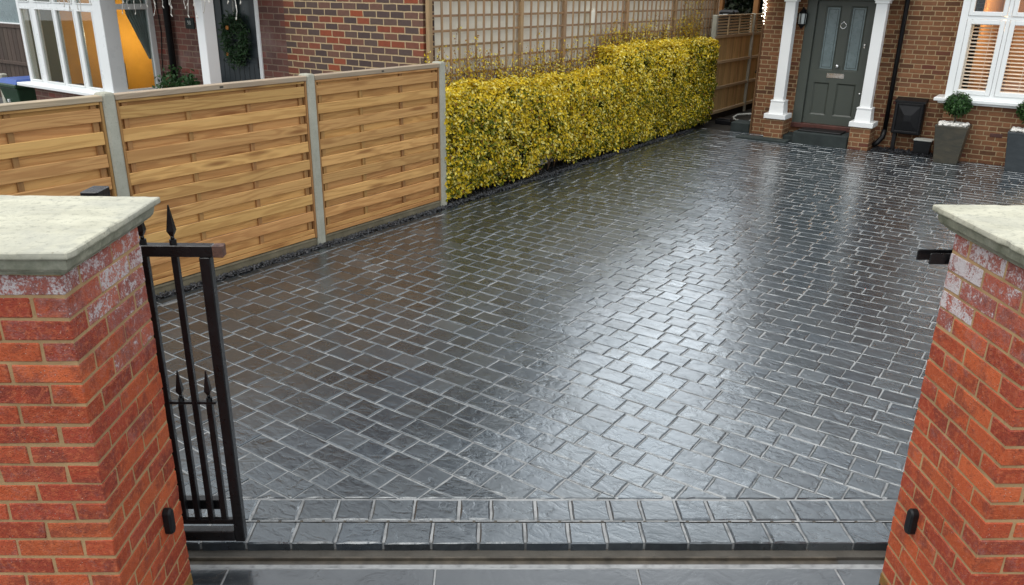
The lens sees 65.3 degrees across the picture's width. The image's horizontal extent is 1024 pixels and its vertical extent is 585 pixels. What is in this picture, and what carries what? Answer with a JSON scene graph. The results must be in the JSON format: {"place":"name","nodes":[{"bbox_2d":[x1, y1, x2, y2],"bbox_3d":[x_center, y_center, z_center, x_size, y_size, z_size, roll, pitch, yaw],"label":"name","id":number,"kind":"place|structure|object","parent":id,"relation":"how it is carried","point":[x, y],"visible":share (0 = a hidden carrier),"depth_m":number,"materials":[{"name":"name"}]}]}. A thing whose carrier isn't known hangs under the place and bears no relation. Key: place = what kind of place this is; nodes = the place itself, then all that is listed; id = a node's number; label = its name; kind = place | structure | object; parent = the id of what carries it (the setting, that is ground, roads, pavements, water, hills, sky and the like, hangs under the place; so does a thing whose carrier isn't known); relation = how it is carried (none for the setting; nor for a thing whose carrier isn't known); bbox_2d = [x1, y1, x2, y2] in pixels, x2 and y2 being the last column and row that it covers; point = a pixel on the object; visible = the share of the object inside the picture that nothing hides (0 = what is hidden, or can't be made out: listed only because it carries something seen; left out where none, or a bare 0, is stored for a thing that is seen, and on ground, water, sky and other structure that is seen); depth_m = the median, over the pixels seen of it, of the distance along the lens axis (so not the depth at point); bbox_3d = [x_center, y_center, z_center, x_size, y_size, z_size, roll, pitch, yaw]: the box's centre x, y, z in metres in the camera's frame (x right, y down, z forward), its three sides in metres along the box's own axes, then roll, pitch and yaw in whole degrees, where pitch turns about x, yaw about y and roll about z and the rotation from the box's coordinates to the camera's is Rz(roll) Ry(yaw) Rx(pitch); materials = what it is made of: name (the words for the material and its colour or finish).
{"place":"outdoors","nodes":[
{"label":"outdoors","id":0,"kind":"place"},
{"bbox_2d":[171,69,200,86],"bbox_3d":[-4.741,-2.659,11.883,0.687,1.302,0.435,15,25,32],"label":"shrub","id":1,"kind":"object","parent":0,"point":[189,80],"visible":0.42,"depth_m":11.69,"materials":[{"name":"green plant"}]},
{"bbox_2d":[0,97,382,242],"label":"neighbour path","id":2,"kind":"structure","parent":0,"point":[1,100],"depth_m":9.43,"materials":[{"name":"grey concrete"}]},
{"bbox_2d":[0,73,7,102],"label":"gate stub post","id":3,"kind":"object","parent":2,"relation":"on","point":[2,75],"visible":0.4,"depth_m":15.80,"materials":[{"name":"concrete"}]},
{"bbox_2d":[0,76,58,102],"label":"wheelie bin","id":4,"kind":"object","parent":2,"relation":"on","point":[11,90],"visible":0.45,"depth_m":15.05,"materials":[{"name":"green plastic"}]},
{"bbox_2d":[0,23,63,96],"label":"side fence","id":5,"kind":"object","parent":2,"relation":"on","point":[13,61],"visible":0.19,"depth_m":17.45,"materials":[{"name":"brown wood"}]},
{"bbox_2d":[149,65,186,88],"bbox_3d":[-5.122,-2.808,12.233,0.718,1.323,0.626,15,25,32],"label":"shrub","id":6,"kind":"object","parent":2,"relation":"on","point":[171,80],"visible":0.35,"depth_m":11.97,"materials":[{"name":"green plant"}]},
{"bbox_2d":[15,0,434,99],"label":"neighbour house","id":7,"kind":"structure","parent":2,"relation":"on","point":[92,49],"depth_m":12.11,"materials":[{"name":"brown brick"}]},
{"bbox_2d":[59,0,240,19],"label":"icicle lights","id":8,"kind":"object","parent":7,"relation":"hanging from","point":[155,7],"visible":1,"depth_m":10.32,"materials":[{"name":"white plastic"}]},
{"bbox_2d":[185,18,194,28],"bbox_3d":[-4.755,-3.971,11.796,0.200,0.155,0.027,15,25,32],"label":"house number sign","id":9,"kind":"object","parent":7,"relation":"attached to","point":[189,23],"visible":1,"depth_m":11.78,"materials":[{"name":"stone"}]},
{"bbox_2d":[213,0,260,82],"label":"front door","id":10,"kind":"structure","parent":7,"relation":"in","point":[251,71],"depth_m":11.35,"materials":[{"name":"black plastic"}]},
{"bbox_2d":[216,0,252,69],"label":"wreath","id":11,"kind":"object","parent":10,"relation":"hanging from","point":[236,29],"visible":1,"depth_m":11.25,"materials":[{"name":"green plant"}]},
{"bbox_2d":[283,0,719,189],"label":"brick extension","id":12,"kind":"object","parent":2,"relation":"on","point":[326,36],"visible":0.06,"depth_m":10.22,"materials":[{"name":"brown brick"}]},
{"bbox_2d":[586,9,594,22],"bbox_3d":[1.224,-4.233,12.239,0.093,0.210,0.200,15,25,32],"label":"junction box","id":13,"kind":"object","parent":12,"relation":"attached to","point":[592,16],"visible":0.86,"depth_m":12.18,"materials":[{"name":"white plastic"}]},
{"bbox_2d":[155,127,700,300],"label":"gravel","id":14,"kind":"structure","parent":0,"point":[245,269],"depth_m":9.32,"materials":[{"name":"black gravel"}]},
{"bbox_2d":[94,91,129,196],"bbox_3d":[-3.068,-0.600,6.328,0.122,1.922,0.100,15,25,32],"label":"fence post","id":15,"kind":"object","parent":14,"relation":"on","point":[115,142],"visible":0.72,"depth_m":6.08,"materials":[{"name":"concrete"}]},
{"bbox_2d":[154,238,316,294],"bbox_3d":[-2.512,-0.181,7.347,0.063,0.235,1.911,15,25,32],"label":"gravel board","id":16,"kind":"object","parent":14,"relation":"on","point":[221,269],"visible":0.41,"depth_m":7.34,"materials":[{"name":"concrete"}]},
{"bbox_2d":[113,75,316,285],"bbox_3d":[-2.496,-1.028,7.025,0.099,1.567,1.872,15,25,32],"label":"timber fence","id":17,"kind":"object","parent":16,"relation":"on","point":[232,150],"visible":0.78,"depth_m":6.95,"materials":[{"name":"wood"}]},
{"bbox_2d":[298,73,325,247],"bbox_3d":[-1.941,-1.155,7.845,0.122,1.922,0.100,15,25,32],"label":"fence post","id":18,"kind":"object","parent":14,"relation":"on","point":[314,139],"visible":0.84,"depth_m":7.74,"materials":[{"name":"concrete"}]},
{"bbox_2d":[325,200,440,241],"bbox_3d":[-1.397,-0.730,8.849,0.062,0.235,1.871,15,25,32],"label":"gravel board","id":19,"kind":"object","parent":14,"relation":"on","point":[345,232],"visible":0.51,"depth_m":8.72,"materials":[{"name":"concrete"}]},
{"bbox_2d":[314,63,440,234],"bbox_3d":[-1.380,-1.577,8.527,0.099,1.567,1.831,15,25,32],"label":"timber fence","id":20,"kind":"object","parent":19,"relation":"on","point":[370,122],"visible":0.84,"depth_m":8.44,"materials":[{"name":"wood"}]},
{"bbox_2d":[425,0,432,62],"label":"trellis post","id":21,"kind":"object","parent":14,"relation":"on","point":[429,31],"depth_m":9.29,"materials":[{"name":"brown wood"}]},
{"bbox_2d":[432,0,520,141],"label":"trellis","id":22,"kind":"object","parent":21,"relation":"attached to","point":[476,29],"visible":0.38,"depth_m":10.02,"materials":[{"name":"brown wood"}]},
{"bbox_2d":[432,61,446,207],"bbox_3d":[-0.837,-1.699,9.332,0.122,1.922,0.100,15,25,32],"label":"fence post","id":23,"kind":"object","parent":14,"relation":"on","point":[442,104],"visible":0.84,"depth_m":9.22,"materials":[{"name":"concrete"}]},
{"bbox_2d":[516,0,523,169],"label":"trellis post","id":24,"kind":"object","parent":14,"relation":"on","point":[520,22],"visible":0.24,"depth_m":10.79,"materials":[{"name":"brown wood"}]},
{"bbox_2d":[523,0,563,103],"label":"trellis","id":25,"kind":"object","parent":24,"relation":"attached to","point":[537,13],"visible":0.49,"depth_m":11.21,"materials":[{"name":"brown wood"}]},
{"bbox_2d":[418,26,638,201],"bbox_3d":[0.471,-2.685,11.151,0.647,2.067,4.938,15,25,32],"label":"hedge","id":26,"kind":"object","parent":14,"relation":"on","point":[519,126],"visible":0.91,"depth_m":10.67,"materials":[{"name":"yellow plant"}]},
{"bbox_2d":[557,0,566,160],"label":"trellis post","id":27,"kind":"object","parent":14,"relation":"on","point":[564,19],"visible":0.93,"depth_m":11.64,"materials":[{"name":"brown wood"}]},
{"bbox_2d":[563,0,626,108],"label":"trellis","id":28,"kind":"object","parent":27,"relation":"attached to","point":[590,24],"visible":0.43,"depth_m":12.24,"materials":[{"name":"brown wood"}]},
{"bbox_2d":[623,0,629,43],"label":"trellis post","id":29,"kind":"object","parent":14,"relation":"on","point":[627,7],"depth_m":13.10,"materials":[{"name":"brown wood"}]},
{"bbox_2d":[628,0,675,87],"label":"trellis","id":30,"kind":"object","parent":29,"relation":"attached to","point":[651,11],"visible":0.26,"depth_m":13.81,"materials":[{"name":"brown wood"}]},
{"bbox_2d":[595,0,719,152],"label":"hedge","id":31,"kind":"object","parent":14,"relation":"on","point":[651,110],"visible":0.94,"depth_m":13.77,"materials":[{"name":"yellow plant"}]},
{"bbox_2d":[665,0,677,129],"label":"trellis post","id":32,"kind":"object","parent":14,"relation":"on","point":[675,14],"visible":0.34,"depth_m":14.59,"materials":[{"name":"brown wood"}]},
{"bbox_2d":[675,0,716,83],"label":"trellis","id":33,"kind":"object","parent":32,"relation":"attached to","point":[703,18],"visible":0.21,"depth_m":15.34,"materials":[{"name":"brown wood"}]},
{"bbox_2d":[190,568,882,584],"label":"entrance path","id":34,"kind":"structure","parent":0,"point":[536,576],"depth_m":3.59,"materials":[{"name":"grey concrete"}]},
{"bbox_2d":[0,195,192,584],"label":"gate pillar","id":35,"kind":"structure","parent":34,"relation":"on","point":[89,492],"depth_m":2.73,"materials":[{"name":"brick"}]},
{"bbox_2d":[162,508,175,533],"bbox_3d":[-1.381,0.920,3.223,0.030,0.118,0.044,0,21,-1],"label":"gate sensor","id":36,"kind":"object","parent":35,"relation":"attached to","point":[168,518],"visible":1,"depth_m":3.21,"materials":[{"name":"black plastic"}]},
{"bbox_2d":[879,204,1023,584],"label":"gate pillar","id":37,"kind":"structure","parent":34,"relation":"on","point":[962,487],"depth_m":2.91,"materials":[{"name":"brick"}]},
{"bbox_2d":[904,508,918,533],"bbox_3d":[1.643,0.943,3.292,0.030,0.118,0.044,0,21,-1],"label":"gate sensor","id":38,"kind":"object","parent":37,"relation":"attached to","point":[911,521],"visible":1,"depth_m":3.28,"materials":[{"name":"black plastic"}]},
{"bbox_2d":[916,248,952,263],"bbox_3d":[1.662,-0.136,3.102,0.143,0.052,0.090,0,21,-1],"label":"gate catch","id":39,"kind":"object","parent":37,"relation":"attached to","point":[937,256],"visible":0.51,"depth_m":3.13,"materials":[{"name":"black metal"}]},
{"bbox_2d":[156,128,1023,550],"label":"driveway","id":40,"kind":"structure","parent":0,"point":[606,194],"depth_m":5.70,"materials":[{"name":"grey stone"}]},
{"bbox_2d":[80,186,110,195],"bbox_3d":[-1.772,0.336,3.663,0.070,1.652,0.120,0,21,-1],"label":"gate guide post","id":41,"kind":"object","parent":40,"relation":"on","point":[98,191],"visible":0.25,"depth_m":3.36,"materials":[{"name":"black metal"}]},
{"bbox_2d":[246,520,878,522],"bbox_3d":[0.152,1.145,3.930,4.300,0.047,0.013,0,21,-1],"label":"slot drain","id":42,"kind":"object","parent":40,"relation":"on","point":[344,521],"visible":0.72,"depth_m":3.92,"materials":[{"name":"metal"}]},
{"bbox_2d":[933,120,971,164],"bbox_3d":[6.853,-2.356,12.510,0.458,0.635,0.458,15,25,32],"label":"planter","id":43,"kind":"object","parent":40,"relation":"on","point":[950,138],"visible":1,"depth_m":12.36,"materials":[{"name":"grey metal"}]},
{"bbox_2d":[943,91,972,122],"bbox_3d":[6.864,-2.838,12.324,0.441,0.530,0.438,15,25,32],"label":"topiary tree","id":44,"kind":"object","parent":43,"relation":"in","point":[957,104],"visible":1,"depth_m":12.21,"materials":[{"name":"green plant"}]},
{"bbox_2d":[1004,127,1023,172],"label":"planter","id":45,"kind":"object","parent":40,"relation":"on","point":[1014,159],"visible":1,"depth_m":11.87,"materials":[{"name":"grey stone"}]},
{"bbox_2d":[1016,101,1023,123],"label":"topiary tree","id":46,"kind":"object","parent":45,"relation":"in","point":[1020,109],"visible":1,"depth_m":11.79,"materials":[{"name":"green plant"}]},
{"bbox_2d":[684,108,751,129],"bbox_3d":[6.457,-4.392,18.868,1.480,0.001,9.070,15,25,32],"label":"side passage","id":47,"kind":"object","parent":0,"point":[711,124],"visible":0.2,"depth_m":16.18},
{"bbox_2d":[704,15,718,122],"bbox_3d":[3.962,-4.441,15.983,0.100,2.095,0.100,15,25,32],"label":"alley fence post","id":48,"kind":"object","parent":47,"relation":"on","point":[714,27],"visible":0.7,"depth_m":15.66,"materials":[{"name":"concrete"}]},
{"bbox_2d":[714,0,718,14],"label":"trellis post","id":49,"kind":"object","parent":47,"relation":"on","point":[716,7],"depth_m":16.06,"materials":[{"name":"brown wood"}]},
{"bbox_2d":[717,10,738,34],"bbox_3d":[4.572,-5.527,17.016,0.350,0.915,0.339,15,25,32],"label":"storage box","id":50,"kind":"object","parent":47,"relation":"on","point":[725,12],"visible":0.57,"depth_m":16.81,"materials":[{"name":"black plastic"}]},
{"bbox_2d":[708,14,753,121],"bbox_3d":[4.605,-4.749,16.834,0.070,2.090,2.115,15,25,32],"label":"closeboard fence","id":51,"kind":"object","parent":47,"relation":"on","point":[732,62],"visible":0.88,"depth_m":16.89,"materials":[{"name":"brown wood"}]},
{"bbox_2d":[730,120,749,132],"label":"stone block","id":52,"kind":"structure","parent":47,"relation":"on","point":[741,125],"depth_m":15.14,"materials":[{"name":"stone"}]},
{"bbox_2d":[732,113,750,120],"bbox_3d":[4.783,-3.524,16.131,0.390,0.183,0.939,-7,22,-20],"label":"garden hose","id":53,"kind":"object","parent":52,"relation":"on","point":[736,115],"visible":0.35,"depth_m":16.40,"materials":[{"name":"grey plastic"}]},
{"bbox_2d":[742,13,755,110],"bbox_3d":[5.215,-5.058,17.670,0.100,2.095,0.100,15,25,32],"label":"alley fence post","id":54,"kind":"object","parent":47,"relation":"on","point":[749,62],"visible":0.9,"depth_m":17.61,"materials":[{"name":"wood"}]},
{"bbox_2d":[745,13,762,109],"bbox_3d":[5.830,-5.352,18.482,0.070,2.090,2.015,15,25,32],"label":"closeboard fence","id":55,"kind":"object","parent":47,"relation":"on","point":[753,67],"visible":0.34,"depth_m":17.97,"materials":[{"name":"brown wood"}]},
{"bbox_2d":[715,117,733,124],"bbox_3d":[4.288,-3.456,16.128,0.330,0.120,0.200,15,25,32],"label":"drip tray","id":56,"kind":"object","parent":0,"point":[723,121],"visible":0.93,"depth_m":16.06,"materials":[{"name":"black plastic"}]},
{"bbox_2d":[571,101,883,563],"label":"ground","id":57,"kind":"structure","parent":0,"point":[860,561],"depth_m":3.76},
{"bbox_2d":[0,0,19,23],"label":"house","id":58,"kind":"structure","parent":57,"relation":"on","point":[8,12],"depth_m":23.65,"materials":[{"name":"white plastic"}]},
{"bbox_2d":[0,0,19,23],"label":"window frame","id":59,"kind":"structure","parent":58,"relation":"in","point":[8,9],"depth_m":23.65,"materials":[{"name":"white plastic"}]},
{"bbox_2d":[188,549,885,559],"bbox_3d":[0.205,1.239,3.768,3.800,0.026,0.060,0,21,-1],"label":"mortar bed","id":60,"kind":"object","parent":57,"relation":"on","point":[852,554],"visible":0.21,"depth_m":3.76,"materials":[{"name":"grey concrete"}]},
{"bbox_2d":[188,556,838,564],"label":"gate track","id":61,"kind":"structure","parent":60,"relation":"on","point":[440,560],"depth_m":3.71,"materials":[{"name":"metal"}]},
{"bbox_2d":[137,205,247,540],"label":"iron gate","id":62,"kind":"structure","parent":61,"relation":"on","point":[174,250],"depth_m":3.40,"materials":[{"name":"metal"}]},
{"bbox_2d":[190,564,883,567],"bbox_3d":[0.207,1.272,3.676,3.800,0.030,0.026,0,21,-1],"label":"track edging","id":63,"kind":"object","parent":57,"relation":"on","point":[590,566],"visible":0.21,"depth_m":3.67,"materials":[{"name":"stone"}]},
{"bbox_2d":[718,0,724,14],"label":"pergola post","id":64,"kind":"object","parent":57,"relation":"on","point":[721,4],"depth_m":19.54,"materials":[{"name":"brown wood"}]},
{"bbox_2d":[724,0,762,10],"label":"garden tree","id":65,"kind":"object","parent":57,"relation":"on","point":[727,1],"visible":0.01,"depth_m":22.19,"materials":[{"name":"green plant"}]},
{"bbox_2d":[724,0,763,32],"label":"garden tree","id":66,"kind":"object","parent":57,"relation":"on","point":[741,6],"visible":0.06,"depth_m":21.33,"materials":[{"name":"green plant"}]},
{"bbox_2d":[753,0,759,31],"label":"pergola post","id":67,"kind":"object","parent":57,"relation":"on","point":[756,5],"depth_m":19.09,"materials":[{"name":"brown wood"}]},
{"bbox_2d":[735,0,1023,165],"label":"brick house","id":68,"kind":"structure","parent":57,"relation":"on","point":[854,69],"depth_m":13.43,"materials":[{"name":"brown brick"}]},
{"bbox_2d":[762,0,766,23],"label":"fairy lights","id":69,"kind":"object","parent":68,"relation":"hanging from","point":[764,10],"visible":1,"depth_m":14.20,"materials":[{"name":"white plastic"}]},
{"bbox_2d":[797,7,807,28],"bbox_3d":[5.022,-4.745,13.825,0.170,0.360,0.179,15,25,32],"label":"wall lantern","id":70,"kind":"object","parent":68,"relation":"attached to","point":[802,14],"depth_m":13.78,"materials":[{"name":"black metal"}]},
{"bbox_2d":[798,127,845,134],"bbox_3d":[5.425,-2.828,13.994,0.730,0.025,0.380,15,25,32],"label":"doormat","id":71,"kind":"object","parent":68,"relation":"on","point":[825,131],"visible":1,"depth_m":13.94,"materials":[{"name":"black rubber"}]},
{"bbox_2d":[802,1,876,126],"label":"front door","id":72,"kind":"structure","parent":68,"relation":"in","point":[839,108],"depth_m":13.82,"materials":[{"name":"grey wood"}]},
{"bbox_2d":[890,96,928,149],"bbox_3d":[6.591,-2.781,13.347,0.470,0.910,0.227,15,25,32],"label":"meter box","id":73,"kind":"object","parent":68,"relation":"attached to","point":[908,115],"visible":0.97,"depth_m":13.22,"materials":[{"name":"black plastic"}]},
{"bbox_2d":[892,102,923,133],"bbox_3d":[6.540,-2.881,13.227,0.410,0.480,0.040,15,25,32],"label":"door","id":74,"kind":"structure","parent":73,"relation":"in","point":[907,117],"depth_m":13.22,"materials":[{"name":"black plastic"}]},
{"bbox_2d":[945,0,1023,102],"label":"window frame","id":75,"kind":"structure","parent":68,"relation":"in","point":[968,17],"depth_m":12.13,"materials":[{"name":"white plastic"}]},
{"label":"house bed","id":76,"kind":"structure","parent":0,"visible":0},
{"bbox_2d":[870,146,932,157],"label":"gravel","id":77,"kind":"structure","parent":76,"relation":"on","point":[897,150],"depth_m":13.37,"materials":[{"name":"black gravel"}]},
{"bbox_2d":[912,137,933,155],"bbox_3d":[6.775,-2.400,13.200,0.280,0.266,0.260,15,25,32],"label":"planter","id":78,"kind":"object","parent":77,"relation":"on","point":[922,145],"visible":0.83,"depth_m":13.11,"materials":[{"name":"black plastic"}]},
{"bbox_3d":[-3.644,0.376,5.823,0.063,0.235,1.929,15,25,32],"label":"gravel board","id":79,"kind":"object","parent":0,"visible":0},
{"bbox_2d":[0,95,116,196],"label":"timber fence","id":80,"kind":"object","parent":79,"relation":"on","point":[55,147],"visible":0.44,"depth_m":5.76,"materials":[{"name":"wood"}]}
]}

